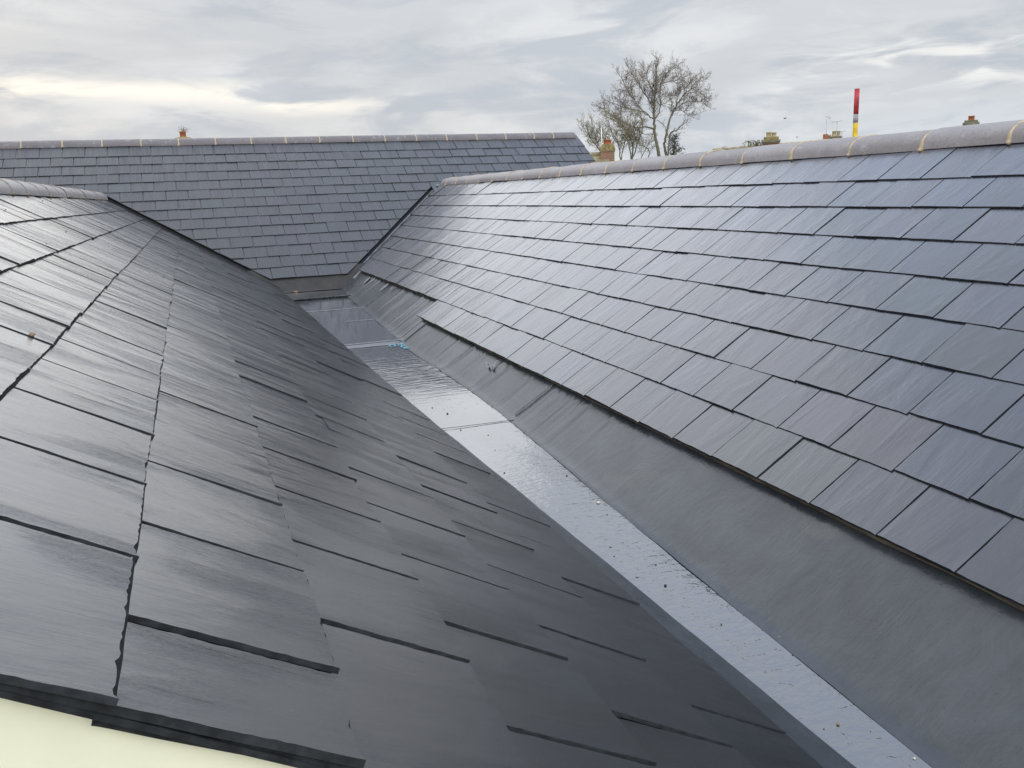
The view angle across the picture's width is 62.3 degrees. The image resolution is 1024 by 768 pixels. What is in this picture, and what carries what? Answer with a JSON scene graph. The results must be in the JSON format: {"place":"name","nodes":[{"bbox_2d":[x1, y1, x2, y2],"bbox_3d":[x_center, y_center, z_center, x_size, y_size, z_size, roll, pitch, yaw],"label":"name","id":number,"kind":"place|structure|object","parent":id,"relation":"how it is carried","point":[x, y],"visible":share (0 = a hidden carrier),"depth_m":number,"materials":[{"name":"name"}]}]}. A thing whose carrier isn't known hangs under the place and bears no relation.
{"place":"outdoors","nodes":[
{"label":"outdoors","id":0,"kind":"place"},
{"bbox_2d":[175,131,189,138],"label":"house","id":1,"kind":"structure","parent":0,"point":[182,134],"depth_m":35.94,"materials":[{"name":"red brick"}]},
{"bbox_2d":[0,132,595,292],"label":"slate roof","id":2,"kind":"structure","parent":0,"point":[271,208],"depth_m":10.51,"materials":[{"name":"stone"}]},
{"bbox_2d":[0,178,822,767],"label":"slate roof","id":3,"kind":"structure","parent":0,"point":[248,520],"depth_m":1.19,"materials":[{"name":"stone"}]},
{"bbox_2d":[0,0,1023,160],"label":"sky","id":4,"kind":"structure","parent":0,"point":[70,69],"materials":[{"name":"grey"}]},
{"bbox_2d":[590,139,614,161],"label":"house","id":5,"kind":"structure","parent":0,"point":[606,152],"depth_m":38.11,"materials":[{"name":"beige brick"}]},
{"bbox_2d":[576,103,657,159],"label":"bare tree","id":6,"kind":"object","parent":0,"point":[629,134],"visible":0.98,"depth_m":52.49,"materials":[{"name":"brown plant"}]},
{"bbox_2d":[591,50,718,156],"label":"bare tree","id":7,"kind":"object","parent":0,"point":[652,102],"visible":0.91,"depth_m":56.38,"materials":[{"name":"brown plant"}]},
{"bbox_2d":[666,132,685,154],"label":"evergreen shrub","id":8,"kind":"object","parent":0,"point":[674,148],"visible":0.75,"depth_m":60.43,"materials":[{"name":"green plant"}]},
{"bbox_2d":[358,119,1023,611],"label":"slate roof","id":9,"kind":"structure","parent":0,"point":[832,327],"depth_m":3.45,"materials":[{"name":"stone"}]},
{"bbox_2d":[247,263,1023,767],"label":"box gutter","id":10,"kind":"object","parent":9,"relation":"attached to","point":[885,655],"visible":0.84,"depth_m":2.38,"materials":[{"name":"metal"}]},
{"bbox_2d":[713,132,882,149],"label":"house","id":11,"kind":"structure","parent":0,"point":[769,139],"depth_m":42.71,"materials":[{"name":"beige brick"}]},
{"bbox_2d":[754,139,763,145],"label":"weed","id":12,"kind":"object","parent":11,"relation":"on","point":[757,143],"visible":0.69,"depth_m":43.43,"materials":[{"name":"green plant"}]},
{"bbox_2d":[823,130,840,138],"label":"house","id":13,"kind":"structure","parent":0,"point":[827,136],"depth_m":55.82,"materials":[{"name":"beige brick"}]},
{"bbox_2d":[852,88,859,136],"bbox_3d":[3.784,-0.507,9.627,0.052,5.416,0.052,-7,14,-20],"label":"scaffold pole","id":14,"kind":"object","parent":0,"point":[856,111],"visible":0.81,"depth_m":9.06,"materials":[{"name":"red metal"}]},
{"bbox_2d":[962,116,979,125],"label":"house","id":15,"kind":"structure","parent":0,"point":[971,120],"depth_m":33.80,"materials":[{"name":"beige brick"}]}
]}

